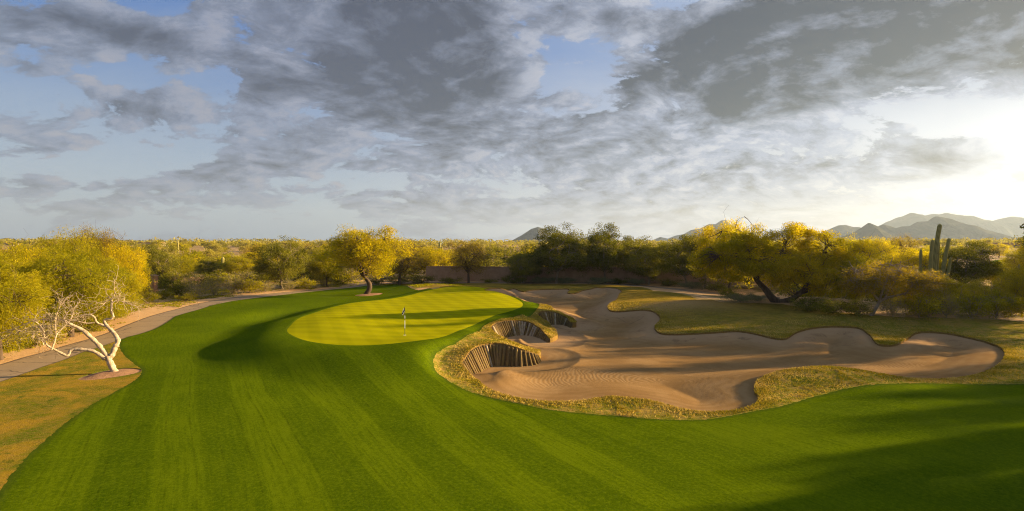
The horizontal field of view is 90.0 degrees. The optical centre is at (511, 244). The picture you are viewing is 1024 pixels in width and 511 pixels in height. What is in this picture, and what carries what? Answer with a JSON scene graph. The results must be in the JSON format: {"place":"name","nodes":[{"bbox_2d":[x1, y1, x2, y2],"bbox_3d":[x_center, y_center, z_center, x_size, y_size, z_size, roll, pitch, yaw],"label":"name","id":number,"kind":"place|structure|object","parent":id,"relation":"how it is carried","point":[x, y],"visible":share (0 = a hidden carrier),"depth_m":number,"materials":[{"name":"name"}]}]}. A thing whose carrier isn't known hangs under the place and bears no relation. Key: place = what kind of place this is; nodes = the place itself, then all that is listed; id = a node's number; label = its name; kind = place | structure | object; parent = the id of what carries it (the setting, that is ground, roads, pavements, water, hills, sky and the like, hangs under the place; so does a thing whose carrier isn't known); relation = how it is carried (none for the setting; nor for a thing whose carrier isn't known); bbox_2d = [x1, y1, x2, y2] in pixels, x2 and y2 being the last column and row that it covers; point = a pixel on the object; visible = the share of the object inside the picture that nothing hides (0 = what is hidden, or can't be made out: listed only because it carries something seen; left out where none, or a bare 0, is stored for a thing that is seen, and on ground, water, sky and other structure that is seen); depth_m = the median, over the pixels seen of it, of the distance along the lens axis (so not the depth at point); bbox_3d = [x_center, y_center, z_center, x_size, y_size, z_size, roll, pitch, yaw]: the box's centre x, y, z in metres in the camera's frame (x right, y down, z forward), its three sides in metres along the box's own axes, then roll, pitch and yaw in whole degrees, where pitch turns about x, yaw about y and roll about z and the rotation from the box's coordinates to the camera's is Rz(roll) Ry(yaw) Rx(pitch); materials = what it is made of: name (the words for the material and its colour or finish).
{"place":"outdoors","nodes":[
{"label":"outdoors","id":0,"kind":"place"},
{"bbox_2d":[0,342,141,489],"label":"lawn","id":1,"kind":"structure","parent":0,"point":[38,406],"depth_m":23.57,"materials":[{"name":"plant"}]},
{"bbox_2d":[0,282,778,381],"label":"path","id":2,"kind":"structure","parent":0,"point":[14,368],"depth_m":42.33,"materials":[{"name":"concrete"}]},
{"bbox_2d":[285,286,523,344],"bbox_3d":[-9.169,6.231,50.321,20.922,1.074,38.488,0,0,0],"label":"putting green","id":3,"kind":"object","parent":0,"point":[437,313],"visible":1,"depth_m":44.37,"materials":[{"name":"plant"}]},
{"bbox_2d":[0,260,1023,510],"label":"fairway","id":4,"kind":"structure","parent":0,"point":[242,406],"depth_m":18.41,"materials":[{"name":"plant"}]},
{"bbox_2d":[78,293,382,379],"bbox_3d":[-21.626,7.150,51.185,3.794,0.269,48.615,0,0,3],"label":"mulch ring","id":5,"kind":"object","parent":4,"relation":"on","point":[106,374],"visible":0.92,"depth_m":28.21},
{"bbox_2d":[0,266,162,371],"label":"bare tree","id":6,"kind":"object","parent":5,"relation":"on","point":[103,354],"visible":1,"depth_m":28.42,"materials":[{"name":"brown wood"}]},
{"bbox_2d":[0,245,1023,364],"bbox_3d":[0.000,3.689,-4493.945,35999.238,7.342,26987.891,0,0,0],"label":"ground","id":7,"kind":"structure","parent":0,"point":[149,312],"depth_m":65.23,"materials":[{"name":"soil"}]},
{"bbox_2d":[0,249,33,330],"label":"weeping tree","id":8,"kind":"object","parent":7,"relation":"on","point":[14,260],"visible":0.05,"depth_m":42.21,"materials":[{"name":"yellow plant"}]},
{"bbox_2d":[0,259,55,359],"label":"weeping tree","id":9,"kind":"object","parent":7,"relation":"on","point":[24,294],"visible":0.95,"depth_m":31.45,"materials":[{"name":"yellow plant"}]},
{"bbox_2d":[0,228,59,264],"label":"palo verde tree","id":10,"kind":"object","parent":7,"relation":"on","point":[24,251],"visible":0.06,"depth_m":49.29,"materials":[{"name":"yellow plant"}]},
{"bbox_2d":[6,253,75,322],"bbox_3d":[-36.474,4.077,39.989,6.162,6.899,5.576,0,0,30],"label":"weeping tree","id":11,"kind":"object","parent":7,"relation":"on","point":[39,260],"visible":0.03,"depth_m":39.56,"materials":[{"name":"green plant"}]},
{"bbox_2d":[26,315,71,345],"bbox_3d":[-32.808,6.191,36.102,2.649,2.360,3.477,0,0,-5],"label":"desert shrub","id":12,"kind":"object","parent":7,"relation":"on","point":[57,337],"visible":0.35,"depth_m":36.13,"materials":[{"name":"green plant"}]},
{"bbox_2d":[23,243,85,273],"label":"palo verde tree","id":13,"kind":"object","parent":7,"relation":"on","point":[56,253],"visible":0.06,"depth_m":45.30,"materials":[{"name":"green plant"}]},
{"bbox_2d":[1,246,134,336],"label":"weeping tree","id":14,"kind":"object","parent":7,"relation":"on","point":[83,284],"visible":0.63,"depth_m":38.38,"materials":[{"name":"yellow plant"}]},
{"bbox_2d":[28,224,108,269],"bbox_3d":[-49.578,2.725,58.062,7.607,10.038,8.846,0,0,7],"label":"palo verde tree","id":15,"kind":"object","parent":7,"relation":"on","point":[79,241],"visible":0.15,"depth_m":57.13,"materials":[{"name":"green plant"}]},
{"bbox_2d":[76,313,109,332],"bbox_3d":[-34.856,6.298,42.261,2.807,2.453,2.486,0,0,-11],"label":"desert shrub","id":16,"kind":"object","parent":7,"relation":"on","point":[92,327],"visible":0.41,"depth_m":42.19,"materials":[{"name":"green plant"}]},
{"bbox_2d":[65,222,132,260],"bbox_3d":[-49.875,2.314,61.059,6.092,10.569,6.930,0,0,27],"label":"mesquite tree","id":17,"kind":"object","parent":7,"relation":"on","point":[106,239],"visible":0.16,"depth_m":61.07,"materials":[{"name":"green plant"}]},
{"bbox_2d":[72,246,131,273],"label":"weeping tree","id":18,"kind":"object","parent":7,"relation":"on","point":[98,260],"visible":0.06,"depth_m":49.82,"materials":[{"name":"yellow plant"}]},
{"bbox_2d":[92,263,144,318],"bbox_3d":[-36.903,4.519,46.114,6.416,5.986,5.805,0,0,-29],"label":"weeping tree","id":19,"kind":"object","parent":7,"relation":"on","point":[134,287],"visible":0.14,"depth_m":46.91,"materials":[{"name":"yellow plant"}]},
{"bbox_2d":[100,239,151,294],"bbox_3d":[-46.620,2.942,60.837,6.483,9.262,8.513,0,0,8],"label":"palo verde tree","id":20,"kind":"object","parent":7,"relation":"on","point":[135,262],"visible":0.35,"depth_m":61.08,"materials":[{"name":"yellow plant"}]},
{"bbox_2d":[132,290,160,302],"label":"desert shrub","id":21,"kind":"object","parent":7,"relation":"on","point":[149,296],"visible":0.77,"depth_m":62.36,"materials":[{"name":"green plant"}]},
{"bbox_2d":[130,239,182,285],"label":"ironwood tree","id":22,"kind":"object","parent":7,"relation":"on","point":[156,257],"visible":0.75,"depth_m":85.64,"materials":[{"name":"green plant"}]},
{"bbox_2d":[148,271,180,288],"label":"desert shrub","id":23,"kind":"object","parent":7,"relation":"on","point":[164,278],"visible":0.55,"depth_m":83.72,"materials":[{"name":"green plant"}]},
{"bbox_2d":[156,277,196,295],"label":"desert shrub","id":24,"kind":"object","parent":7,"relation":"on","point":[176,288],"visible":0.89,"depth_m":71.65,"materials":[{"name":"green plant"}]},
{"bbox_2d":[163,253,200,275],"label":"palo verde tree","id":25,"kind":"object","parent":7,"relation":"on","point":[185,265],"visible":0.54,"depth_m":99.82,"materials":[{"name":"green plant"}]},
{"bbox_2d":[174,292,198,300],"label":"desert shrub","id":26,"kind":"object","parent":7,"relation":"on","point":[187,296],"visible":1,"depth_m":64.58,"materials":[{"name":"green plant"}]},
{"bbox_2d":[178,245,206,260],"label":"palo verde tree","id":27,"kind":"object","parent":7,"relation":"on","point":[194,252],"visible":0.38,"depth_m":138.90,"materials":[{"name":"yellow plant"}]},
{"bbox_2d":[182,278,214,297],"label":"desert shrub","id":28,"kind":"object","parent":7,"relation":"on","point":[199,292],"visible":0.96,"depth_m":68.31,"materials":[{"name":"green plant"}]},
{"bbox_2d":[182,270,221,285],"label":"desert shrub","id":29,"kind":"object","parent":7,"relation":"on","point":[204,277],"visible":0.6,"depth_m":87.14,"materials":[{"name":"green plant"}]},
{"bbox_2d":[191,256,225,275],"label":"ironwood tree","id":30,"kind":"object","parent":7,"relation":"on","point":[211,265],"visible":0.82,"depth_m":107.25,"materials":[{"name":"green plant"}]},
{"bbox_2d":[200,274,227,296],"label":"desert shrub","id":31,"kind":"object","parent":7,"relation":"on","point":[216,290],"visible":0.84,"depth_m":71.84,"materials":[{"name":"green plant"}]},
{"bbox_2d":[208,269,242,285],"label":"desert shrub","id":32,"kind":"object","parent":7,"relation":"on","point":[222,277],"visible":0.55,"depth_m":89.56,"materials":[{"name":"green plant"}]},
{"bbox_2d":[221,272,247,294],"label":"desert shrub","id":33,"kind":"object","parent":7,"relation":"on","point":[233,280],"visible":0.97,"depth_m":74.25,"materials":[{"name":"green plant"}]},
{"bbox_2d":[2,282,468,357],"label":"ground cover","id":34,"kind":"object","parent":7,"relation":"on","point":[165,303],"visible":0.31,"depth_m":68.26,"materials":[{"name":"brown plant"}]},
{"bbox_2d":[215,254,260,275],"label":"palo verde tree","id":35,"kind":"object","parent":7,"relation":"on","point":[233,265],"visible":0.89,"depth_m":103.25,"materials":[{"name":"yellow plant"}]},
{"bbox_2d":[230,274,267,293],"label":"desert shrub","id":36,"kind":"object","parent":7,"relation":"on","point":[250,285],"visible":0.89,"depth_m":75.10,"materials":[{"name":"green plant"}]},
{"bbox_2d":[241,270,275,282],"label":"desert shrub","id":37,"kind":"object","parent":7,"relation":"on","point":[258,277],"visible":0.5,"depth_m":93.27,"materials":[{"name":"green plant"}]},
{"bbox_2d":[247,235,313,288],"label":"ironwood tree","id":38,"kind":"object","parent":7,"relation":"on","point":[284,269],"visible":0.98,"depth_m":80.29,"materials":[{"name":"green plant"}]},
{"bbox_2d":[280,242,320,279],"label":"ironwood tree","id":39,"kind":"object","parent":7,"relation":"on","point":[303,250],"visible":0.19,"depth_m":86.61,"materials":[{"name":"green plant"}]},
{"bbox_2d":[293,275,321,288],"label":"desert shrub","id":40,"kind":"object","parent":7,"relation":"on","point":[304,280],"visible":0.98,"depth_m":82.70,"materials":[{"name":"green plant"}]},
{"bbox_2d":[307,248,347,286],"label":"palo verde tree","id":41,"kind":"object","parent":7,"relation":"on","point":[325,274],"visible":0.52,"depth_m":86.55,"materials":[{"name":"green plant"}]},
{"bbox_2d":[308,223,417,293],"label":"palo verde tree","id":42,"kind":"object","parent":7,"relation":"on","point":[381,250],"visible":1,"depth_m":71.67,"materials":[{"name":"yellow plant"}]},
{"bbox_2d":[380,256,423,277],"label":"ironwood tree","id":43,"kind":"object","parent":7,"relation":"on","point":[404,274],"visible":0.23,"depth_m":109.41,"materials":[{"name":"green plant"}]},
{"bbox_2d":[375,237,434,284],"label":"mesquite tree","id":44,"kind":"object","parent":7,"relation":"on","point":[400,268],"visible":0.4,"depth_m":91.61,"materials":[{"name":"green plant"}]},
{"bbox_2d":[406,273,436,282],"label":"desert shrub","id":45,"kind":"object","parent":7,"relation":"on","point":[415,279],"visible":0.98,"depth_m":95.23,"materials":[{"name":"green plant"}]},
{"bbox_2d":[401,243,457,274],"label":"palo verde tree","id":46,"kind":"object","parent":7,"relation":"on","point":[436,259],"visible":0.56,"depth_m":110.49,"materials":[{"name":"yellow plant"}]},
{"bbox_2d":[440,238,493,282],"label":"mesquite tree","id":47,"kind":"object","parent":7,"relation":"on","point":[466,266],"visible":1,"depth_m":94.14,"materials":[{"name":"green plant"}]},
{"bbox_2d":[481,247,508,266],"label":"ironwood tree","id":48,"kind":"object","parent":7,"relation":"on","point":[497,263],"visible":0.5,"depth_m":127.69,"materials":[{"name":"green plant"}]},
{"bbox_2d":[493,246,520,266],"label":"ironwood tree","id":49,"kind":"object","parent":7,"relation":"on","point":[504,258],"visible":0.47,"depth_m":151.19,"materials":[{"name":"green plant"}]},
{"bbox_2d":[0,236,1021,248],"bbox_3d":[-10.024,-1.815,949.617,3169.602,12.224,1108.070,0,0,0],"label":"woodland","id":50,"kind":"object","parent":7,"relation":"on","point":[501,243],"visible":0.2,"depth_m":446.83,"materials":[{"name":"green plant"}]},
{"bbox_2d":[500,274,526,283],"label":"desert shrub","id":51,"kind":"object","parent":7,"relation":"on","point":[515,280],"visible":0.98,"depth_m":94.01,"materials":[{"name":"green plant"}]},
{"bbox_2d":[505,245,544,282],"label":"ironwood tree","id":52,"kind":"object","parent":7,"relation":"on","point":[522,267],"visible":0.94,"depth_m":93.70,"materials":[{"name":"green plant"}]},
{"bbox_2d":[531,276,553,282],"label":"desert shrub","id":53,"kind":"object","parent":7,"relation":"on","point":[541,280],"visible":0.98,"depth_m":94.44,"materials":[{"name":"green plant"}]},
{"bbox_2d":[528,222,588,283],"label":"ironwood tree","id":54,"kind":"object","parent":7,"relation":"on","point":[553,260],"visible":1,"depth_m":92.54,"materials":[{"name":"green plant"}]},
{"bbox_2d":[559,234,598,275],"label":"ironwood tree","id":55,"kind":"object","parent":7,"relation":"on","point":[578,248],"visible":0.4,"depth_m":96.14,"materials":[{"name":"green plant"}]},
{"bbox_2d":[426,266,767,284],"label":"garden wall","id":56,"kind":"structure","parent":7,"relation":"on","point":[439,272],"depth_m":98.09,"materials":[{"name":"beige paint"}]},
{"bbox_2d":[586,276,615,283],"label":"desert shrub","id":57,"kind":"object","parent":7,"relation":"on","point":[596,280],"visible":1,"depth_m":91.76,"materials":[{"name":"green plant"}]},
{"bbox_2d":[585,222,627,282],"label":"ironwood tree","id":58,"kind":"object","parent":7,"relation":"on","point":[603,253],"visible":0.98,"depth_m":92.63,"materials":[{"name":"green plant"}]},
{"bbox_2d":[606,235,645,270],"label":"ironwood tree","id":59,"kind":"object","parent":7,"relation":"on","point":[627,248],"visible":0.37,"depth_m":96.42,"materials":[{"name":"green plant"}]},
{"bbox_2d":[621,235,674,284],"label":"ironwood tree","id":60,"kind":"object","parent":7,"relation":"on","point":[646,266],"visible":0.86,"depth_m":91.33,"materials":[{"name":"green plant"}]},
{"bbox_2d":[654,234,701,286],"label":"ironwood tree","id":61,"kind":"object","parent":7,"relation":"on","point":[668,264],"visible":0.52,"depth_m":86.23,"materials":[{"name":"green plant"}]},
{"bbox_2d":[677,280,706,289],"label":"desert shrub","id":62,"kind":"object","parent":7,"relation":"on","point":[689,284],"visible":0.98,"depth_m":82.28,"materials":[{"name":"green plant"}]},
{"bbox_2d":[678,226,717,287],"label":"ironwood tree","id":63,"kind":"object","parent":7,"relation":"on","point":[687,248],"visible":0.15,"depth_m":83.02,"materials":[{"name":"green plant"}]},
{"bbox_2d":[702,280,732,290],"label":"desert shrub","id":64,"kind":"object","parent":7,"relation":"on","point":[715,285],"visible":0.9,"depth_m":79.77,"materials":[{"name":"green plant"}]},
{"bbox_2d":[687,215,767,288],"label":"palo verde tree","id":65,"kind":"object","parent":7,"relation":"on","point":[710,232],"visible":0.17,"depth_m":76.81,"materials":[{"name":"yellow plant"}]},
{"bbox_2d":[721,293,757,303],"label":"desert shrub","id":66,"kind":"object","parent":7,"relation":"on","point":[738,297],"visible":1,"depth_m":52.90,"materials":[{"name":"green plant"}]},
{"bbox_2d":[684,216,883,302],"bbox_3d":[28.229,1.875,53.322,20.314,9.584,8.950,0,0,0],"label":"mesquite tree","id":67,"kind":"object","parent":7,"relation":"on","point":[747,261],"visible":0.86,"depth_m":52.50,"materials":[{"name":"green plant"}]},
{"bbox_2d":[773,279,815,296],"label":"desert shrub","id":68,"kind":"object","parent":7,"relation":"on","point":[781,293],"visible":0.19,"depth_m":65.83,"materials":[{"name":"green plant"}]},
{"bbox_2d":[832,253,873,303],"bbox_3d":[33.533,3.624,49.789,4.381,5.870,3.767,0,0,-32],"label":"palo verde tree","id":69,"kind":"object","parent":7,"relation":"on","point":[847,264],"visible":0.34,"depth_m":49.67,"materials":[{"name":"green plant"}]},
{"bbox_2d":[844,297,874,317],"bbox_3d":[30.528,5.598,45.091,2.813,1.876,2.492,0,0,-42],"label":"desert shrub","id":70,"kind":"object","parent":7,"relation":"on","point":[854,308],"visible":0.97,"depth_m":44.97,"materials":[{"name":"green plant"}]},
{"bbox_2d":[862,253,899,282],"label":"palo verde tree","id":71,"kind":"object","parent":7,"relation":"on","point":[881,257],"visible":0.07,"depth_m":73.97,"materials":[{"name":"yellow plant"}]},
{"bbox_2d":[851,228,912,268],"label":"palo verde tree","id":72,"kind":"object","parent":7,"relation":"on","point":[885,244],"visible":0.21,"depth_m":86.77,"materials":[{"name":"yellow plant"}]},
{"bbox_2d":[873,293,912,319],"bbox_3d":[33.333,5.359,44.968,2.559,2.624,3.158,0,0,26],"label":"desert shrub","id":73,"kind":"object","parent":7,"relation":"on","point":[891,311],"visible":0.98,"depth_m":44.72,"materials":[{"name":"green plant"}]},
{"bbox_2d":[884,233,919,258],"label":"mesquite tree","id":74,"kind":"object","parent":7,"relation":"on","point":[900,242],"visible":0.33,"depth_m":94.61,"materials":[{"name":"yellow plant"}]},
{"bbox_2d":[886,242,942,274],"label":"palo verde tree","id":75,"kind":"object","parent":7,"relation":"on","point":[910,253],"visible":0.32,"depth_m":73.06,"materials":[{"name":"yellow plant"}]},
{"bbox_2d":[890,287,949,320],"bbox_3d":[35.574,5.114,44.759,3.812,3.306,5.004,0,0,7],"label":"desert shrub","id":76,"kind":"object","parent":7,"relation":"on","point":[914,304],"visible":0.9,"depth_m":44.15,"materials":[{"name":"green plant"}]},
{"bbox_2d":[919,224,951,277],"bbox_3d":[47.864,2.424,57.875,2.799,9.585,1.822,0,0,0],"label":"saguaro","id":77,"kind":"object","parent":7,"relation":"on","point":[934,252],"visible":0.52,"depth_m":57.75,"materials":[{"name":"plant"}]},
{"bbox_2d":[932,286,966,319],"bbox_3d":[37.788,5.204,44.422,3.274,3.178,2.654,0,0,-24],"label":"desert shrub","id":78,"kind":"object","parent":7,"relation":"on","point":[949,302],"visible":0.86,"depth_m":44.13,"materials":[{"name":"green plant"}]},
{"bbox_2d":[929,273,974,304],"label":"palo verde tree","id":79,"kind":"object","parent":7,"relation":"on","point":[955,283],"visible":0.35,"depth_m":52.11,"materials":[{"name":"green plant"}]},
{"bbox_2d":[939,239,1005,284],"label":"ironwood tree","id":80,"kind":"object","parent":7,"relation":"on","point":[982,268],"visible":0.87,"depth_m":70.73,"materials":[{"name":"green plant"}]},
{"bbox_2d":[941,285,1006,317],"bbox_3d":[39.957,5.087,44.588,3.620,3.258,4.753,0,0,-21],"label":"desert shrub","id":81,"kind":"object","parent":7,"relation":"on","point":[982,303],"visible":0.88,"depth_m":44.33,"materials":[{"name":"green plant"}]},
{"bbox_2d":[956,276,995,304],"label":"palo verde tree","id":82,"kind":"object","parent":7,"relation":"on","point":[974,287],"visible":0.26,"depth_m":53.41,"materials":[{"name":"green plant"}]},
{"bbox_2d":[976,260,1015,284],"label":"palo verde tree","id":83,"kind":"object","parent":7,"relation":"on","point":[1007,266],"visible":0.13,"depth_m":88.97,"materials":[{"name":"green plant"}]},
{"bbox_2d":[972,281,1023,318],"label":"desert shrub","id":84,"kind":"object","parent":7,"relation":"on","point":[1011,303],"visible":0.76,"depth_m":43.85,"materials":[{"name":"green plant"}]},
{"bbox_2d":[989,243,1012,257],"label":"palo verde tree","id":85,"kind":"object","parent":7,"relation":"on","point":[1000,248],"visible":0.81,"depth_m":211.90,"materials":[{"name":"yellow plant"}]},
{"bbox_2d":[988,265,1023,291],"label":"palo verde tree","id":86,"kind":"object","parent":7,"relation":"on","point":[1003,277],"visible":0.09,"depth_m":58.31,"materials":[{"name":"green plant"}]},
{"bbox_2d":[992,265,1023,315],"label":"palo verde tree","id":87,"kind":"object","parent":7,"relation":"on","point":[1010,287],"visible":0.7,"depth_m":45.48,"materials":[{"name":"green plant"}]},
{"bbox_2d":[999,249,1022,268],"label":"palo verde tree","id":88,"kind":"object","parent":7,"relation":"on","point":[1012,261],"visible":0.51,"depth_m":110.06,"materials":[{"name":"yellow plant"}]},
{"bbox_2d":[1009,238,1023,270],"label":"palo verde tree","id":89,"kind":"object","parent":7,"relation":"on","point":[1020,252],"visible":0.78,"depth_m":80.18,"materials":[{"name":"yellow plant"}]},
{"bbox_2d":[0,0,1023,243],"label":"sky","id":90,"kind":"structure","parent":0,"point":[140,120],"materials":[{"name":"grey"}]},
{"bbox_2d":[512,227,551,241],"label":"hills","id":91,"kind":"structure","parent":0,"point":[531,234],"depth_m":2245.14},
{"bbox_2d":[654,220,730,241],"bbox_3d":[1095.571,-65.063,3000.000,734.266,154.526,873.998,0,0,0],"label":"hills","id":92,"kind":"structure","parent":0,"point":[688,233],"depth_m":2964.58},
{"bbox_2d":[381,283,1023,419],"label":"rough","id":93,"kind":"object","parent":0,"point":[708,311],"visible":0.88,"depth_m":42.20,"materials":[{"name":"plant"}]},
{"bbox_2d":[462,344,541,375],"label":"plank retaining wall","id":94,"kind":"structure","parent":93,"relation":"on","point":[479,359],"depth_m":32.00,"materials":[{"name":"wood"}]},
{"bbox_2d":[492,321,549,342],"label":"plank retaining wall","id":95,"kind":"structure","parent":93,"relation":"on","point":[506,329],"depth_m":42.03,"materials":[{"name":"wood"}]},
{"bbox_2d":[539,312,571,327],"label":"plank retaining wall","id":96,"kind":"structure","parent":93,"relation":"on","point":[552,318],"depth_m":49.26,"materials":[{"name":"wood"}]},
{"bbox_2d":[436,297,1023,418],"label":"bank grass","id":97,"kind":"structure","parent":93,"relation":"on","point":[996,367],"depth_m":27.86,"materials":[{"name":"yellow plant"}]},
{"bbox_2d":[787,295,824,310],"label":"desert shrub","id":98,"kind":"object","parent":93,"relation":"on","point":[802,303],"visible":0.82,"depth_m":47.86,"materials":[{"name":"green plant"}]},
{"bbox_2d":[809,295,854,315],"bbox_3d":[28.798,5.550,45.992,3.346,1.869,3.777,0,0,7],"label":"desert shrub","id":99,"kind":"object","parent":93,"relation":"on","point":[827,307],"visible":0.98,"depth_m":45.73,"materials":[{"name":"green plant"}]},
{"bbox_2d":[836,255,954,315],"bbox_3d":[33.594,3.560,45.374,9.208,5.994,6.071,0,0,0],"label":"mesquite tree","id":100,"kind":"object","parent":93,"relation":"on","point":[907,277],"visible":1,"depth_m":44.52,"materials":[{"name":"green plant"}]},
{"bbox_2d":[472,288,1003,410],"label":"bunker sand","id":101,"kind":"structure","parent":0,"point":[600,349],"depth_m":34.17,"materials":[{"name":"sand"}]},
{"bbox_2d":[827,225,860,237],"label":"hills","id":102,"kind":"structure","parent":0,"point":[844,230],"depth_m":2565.63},
{"bbox_2d":[835,223,904,240],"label":"hills","id":103,"kind":"structure","parent":0,"point":[867,230],"depth_m":1666.77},
{"bbox_2d":[878,216,1017,240],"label":"hills","id":104,"kind":"structure","parent":0,"point":[952,229],"depth_m":1911.39,"materials":[{"name":"stone"}]},
{"bbox_2d":[879,213,1023,237],"bbox_3d":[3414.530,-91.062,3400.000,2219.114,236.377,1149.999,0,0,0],"label":"hills","id":105,"kind":"structure","parent":0,"point":[1008,226],"depth_m":3298.42,"materials":[{"name":"stone"}]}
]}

